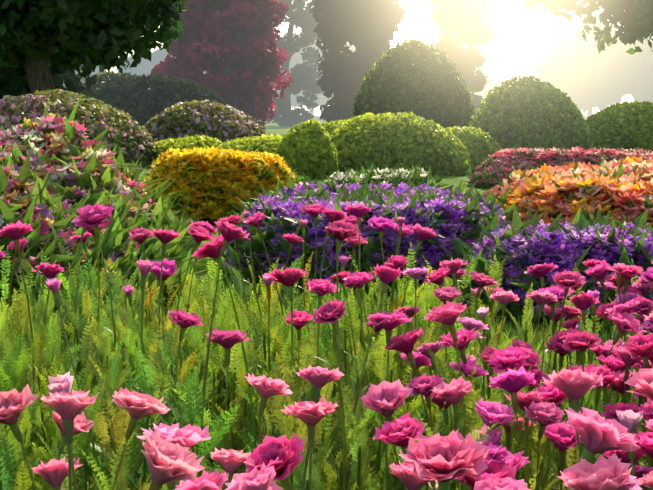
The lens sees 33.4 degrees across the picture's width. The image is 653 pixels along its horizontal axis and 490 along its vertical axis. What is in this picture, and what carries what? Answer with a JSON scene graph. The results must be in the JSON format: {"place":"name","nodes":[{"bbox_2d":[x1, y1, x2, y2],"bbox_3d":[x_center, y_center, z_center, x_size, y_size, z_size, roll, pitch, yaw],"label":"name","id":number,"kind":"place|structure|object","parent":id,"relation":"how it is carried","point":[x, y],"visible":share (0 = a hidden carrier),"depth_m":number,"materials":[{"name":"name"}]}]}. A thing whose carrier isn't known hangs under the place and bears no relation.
{"place":"outdoors","nodes":[
{"label":"outdoors","id":0,"kind":"place"},
{"bbox_2d":[7,116,646,489],"bbox_3d":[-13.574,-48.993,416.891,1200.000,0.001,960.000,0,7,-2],"label":"ground","id":1,"kind":"structure","parent":0,"point":[274,129],"depth_m":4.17,"materials":[{"name":"green plant"}]},
{"bbox_2d":[0,63,104,102],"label":"tree","id":2,"kind":"object","parent":1,"relation":"on","point":[70,79],"visible":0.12,"depth_m":29.71,"materials":[{"name":"green plant"}]},
{"bbox_2d":[0,89,157,169],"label":"soft shrub","id":3,"kind":"object","parent":1,"relation":"on","point":[135,140],"visible":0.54,"depth_m":14.43,"materials":[{"name":"green plant"}]},
{"bbox_2d":[63,64,105,86],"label":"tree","id":4,"kind":"object","parent":1,"relation":"on","point":[95,72],"visible":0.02,"depth_m":281.34,"materials":[{"name":"plant"}]},
{"bbox_2d":[0,0,189,95],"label":"tree","id":5,"kind":"object","parent":1,"relation":"on","point":[38,38],"visible":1,"depth_m":24.88,"materials":[{"name":"green plant"}]},
{"bbox_2d":[0,95,230,336],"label":"mixed cosmos bed","id":6,"kind":"object","parent":1,"relation":"on","point":[54,176],"visible":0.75,"depth_m":4.21,"materials":[{"name":"green plant"}]},
{"bbox_2d":[80,70,229,130],"bbox_3d":[-6.600,-4.831,37.578,7.013,2.383,4.605,0,7,-2],"label":"shrub","id":7,"kind":"object","parent":1,"relation":"on","point":[137,100],"visible":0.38,"depth_m":36.19,"materials":[{"name":"green plant"}]},
{"bbox_2d":[116,47,205,89],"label":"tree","id":8,"kind":"object","parent":1,"relation":"on","point":[145,66],"visible":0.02,"depth_m":260.04,"materials":[{"name":"plant"}]},
{"bbox_2d":[141,134,223,162],"bbox_3d":[-1.923,-1.317,15.381,1.526,0.499,1.372,0,7,-2],"label":"hedge","id":9,"kind":"object","parent":1,"relation":"on","point":[188,142],"visible":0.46,"depth_m":15.08,"materials":[{"name":"green plant"}]},
{"bbox_2d":[143,99,268,141],"bbox_3d":[-2.062,-1.822,17.378,2.432,1.030,2.229,0,7,-2],"label":"soft shrub","id":10,"kind":"object","parent":1,"relation":"on","point":[182,119],"visible":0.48,"depth_m":16.77,"materials":[{"name":"green plant"}]},
{"bbox_2d":[150,0,292,126],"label":"tree","id":11,"kind":"object","parent":1,"relation":"on","point":[230,49],"visible":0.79,"depth_m":41.65,"materials":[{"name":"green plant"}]},
{"bbox_2d":[138,146,308,224],"bbox_3d":[-0.704,-0.432,7.595,1.368,0.528,1.250,0,7,-2],"label":"yellow flower bed","id":12,"kind":"object","parent":1,"relation":"on","point":[218,179],"visible":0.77,"depth_m":7.17,"materials":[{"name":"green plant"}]},
{"bbox_2d":[215,134,282,153],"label":"hedge","id":13,"kind":"object","parent":1,"relation":"on","point":[263,143],"visible":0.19,"depth_m":14.03,"materials":[{"name":"green plant"}]},
{"bbox_2d":[264,0,321,125],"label":"tree","id":14,"kind":"object","parent":1,"relation":"on","point":[303,76],"visible":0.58,"depth_m":70.09,"materials":[{"name":"green plant"}]},
{"bbox_2d":[275,118,339,178],"bbox_3d":[-0.232,-1.098,12.534,0.824,0.738,0.848,0,7,-2],"label":"hedge","id":15,"kind":"object","parent":1,"relation":"on","point":[308,148],"visible":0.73,"depth_m":12.26,"materials":[{"name":"green plant"}]},
{"bbox_2d":[277,31,347,112],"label":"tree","id":16,"kind":"object","parent":1,"relation":"on","point":[296,57],"visible":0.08,"depth_m":298.24,"materials":[{"name":"plant"}]},
{"bbox_2d":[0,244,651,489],"bbox_3d":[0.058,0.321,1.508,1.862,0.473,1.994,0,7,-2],"label":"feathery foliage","id":17,"kind":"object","parent":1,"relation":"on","point":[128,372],"visible":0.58,"depth_m":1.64,"materials":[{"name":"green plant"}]},
{"bbox_2d":[0,203,652,489],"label":"pink flowers","id":18,"kind":"object","parent":1,"relation":"on","point":[436,462],"visible":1,"depth_m":1.19,"materials":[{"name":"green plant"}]},
{"bbox_2d":[321,119,350,139],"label":"hedge","id":19,"kind":"object","parent":1,"relation":"on","point":[330,126],"visible":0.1,"depth_m":16.25,"materials":[{"name":"green plant"}]},
{"bbox_2d":[347,43,355,52],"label":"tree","id":20,"kind":"object","parent":1,"relation":"on","point":[352,48],"visible":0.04,"depth_m":335.15,"materials":[{"name":"plant"}]},
{"bbox_2d":[309,0,405,122],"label":"tree","id":21,"kind":"object","parent":1,"relation":"on","point":[367,29],"visible":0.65,"depth_m":45.27,"materials":[{"name":"green plant"}]},
{"bbox_2d":[213,172,527,297],"bbox_3d":[0.240,-0.058,5.002,1.491,0.400,1.715,0,7,-2],"label":"purple flower bed","id":22,"kind":"object","parent":1,"relation":"on","point":[447,214],"visible":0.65,"depth_m":4.44,"materials":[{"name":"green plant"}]},
{"bbox_2d":[319,162,453,189],"bbox_3d":[0.312,-0.325,6.991,1.117,0.458,1.038,0,7,-2],"label":"white flower bed","id":23,"kind":"object","parent":1,"relation":"on","point":[416,174],"visible":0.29,"depth_m":6.89,"materials":[{"name":"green plant"}]},
{"bbox_2d":[329,112,471,175],"bbox_3d":[0.802,-1.248,13.473,2.058,0.815,1.704,0,7,-2],"label":"hedge","id":24,"kind":"object","parent":1,"relation":"on","point":[389,139],"visible":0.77,"depth_m":12.89,"materials":[{"name":"green plant"}]},
{"bbox_2d":[351,39,474,127],"bbox_3d":[2.125,-3.732,26.788,3.219,2.631,3.160,0,7,-2],"label":"bush","id":25,"kind":"object","parent":1,"relation":"on","point":[418,78],"visible":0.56,"depth_m":25.80,"materials":[{"name":"green plant"}]},
{"bbox_2d":[426,41,493,97],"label":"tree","id":26,"kind":"object","parent":1,"relation":"on","point":[484,68],"visible":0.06,"depth_m":275.71,"materials":[{"name":"plant"}]},
{"bbox_2d":[428,0,494,121],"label":"tree","id":27,"kind":"object","parent":1,"relation":"on","point":[463,22],"visible":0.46,"depth_m":49.64,"materials":[{"name":"green plant"}]},
{"bbox_2d":[444,126,502,166],"bbox_3d":[1.839,-1.333,14.995,1.327,0.622,1.127,0,7,-2],"label":"hedge","id":28,"kind":"object","parent":1,"relation":"on","point":[479,143],"visible":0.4,"depth_m":14.68,"materials":[{"name":"green plant"}]},
{"bbox_2d":[468,75,593,151],"bbox_3d":[2.955,-1.814,15.981,1.976,1.344,2.046,0,7,-2],"label":"bush","id":29,"kind":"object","parent":1,"relation":"on","point":[526,111],"depth_m":15.34,"materials":[{"name":"green plant"}]},
{"bbox_2d":[418,204,652,329],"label":"purple flower bed","id":30,"kind":"object","parent":1,"relation":"on","point":[519,245],"visible":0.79,"depth_m":3.80,"materials":[{"name":"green plant"}]},
{"bbox_2d":[462,145,652,188],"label":"pink flower bed","id":31,"kind":"object","parent":1,"relation":"on","point":[496,165],"visible":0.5,"depth_m":10.56,"materials":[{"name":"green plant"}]},
{"bbox_2d":[474,154,652,226],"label":"orange flower bed","id":32,"kind":"object","parent":1,"relation":"on","point":[616,187],"visible":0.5,"depth_m":4.68,"materials":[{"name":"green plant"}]},
{"bbox_2d":[525,0,652,54],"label":"tree","id":33,"kind":"object","parent":1,"relation":"on","point":[633,19],"visible":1,"depth_m":26.03,"materials":[{"name":"green plant"}]},
{"bbox_2d":[531,21,647,116],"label":"tree","id":34,"kind":"object","parent":1,"relation":"on","point":[577,72],"visible":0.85,"depth_m":248.28,"materials":[{"name":"green plant"}]},
{"bbox_2d":[584,100,652,150],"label":"hedge","id":35,"kind":"object","parent":1,"relation":"on","point":[626,125],"visible":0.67,"depth_m":18.39,"materials":[{"name":"green plant"}]},
{"bbox_2d":[627,34,652,102],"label":"tree","id":36,"kind":"object","parent":1,"relation":"on","point":[645,93],"visible":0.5,"depth_m":284.00,"materials":[{"name":"plant"}]},
{"bbox_2d":[22,0,634,115],"label":"sky","id":37,"kind":"structure","parent":0,"point":[522,34],"materials":[{"name":"white"}]}
]}

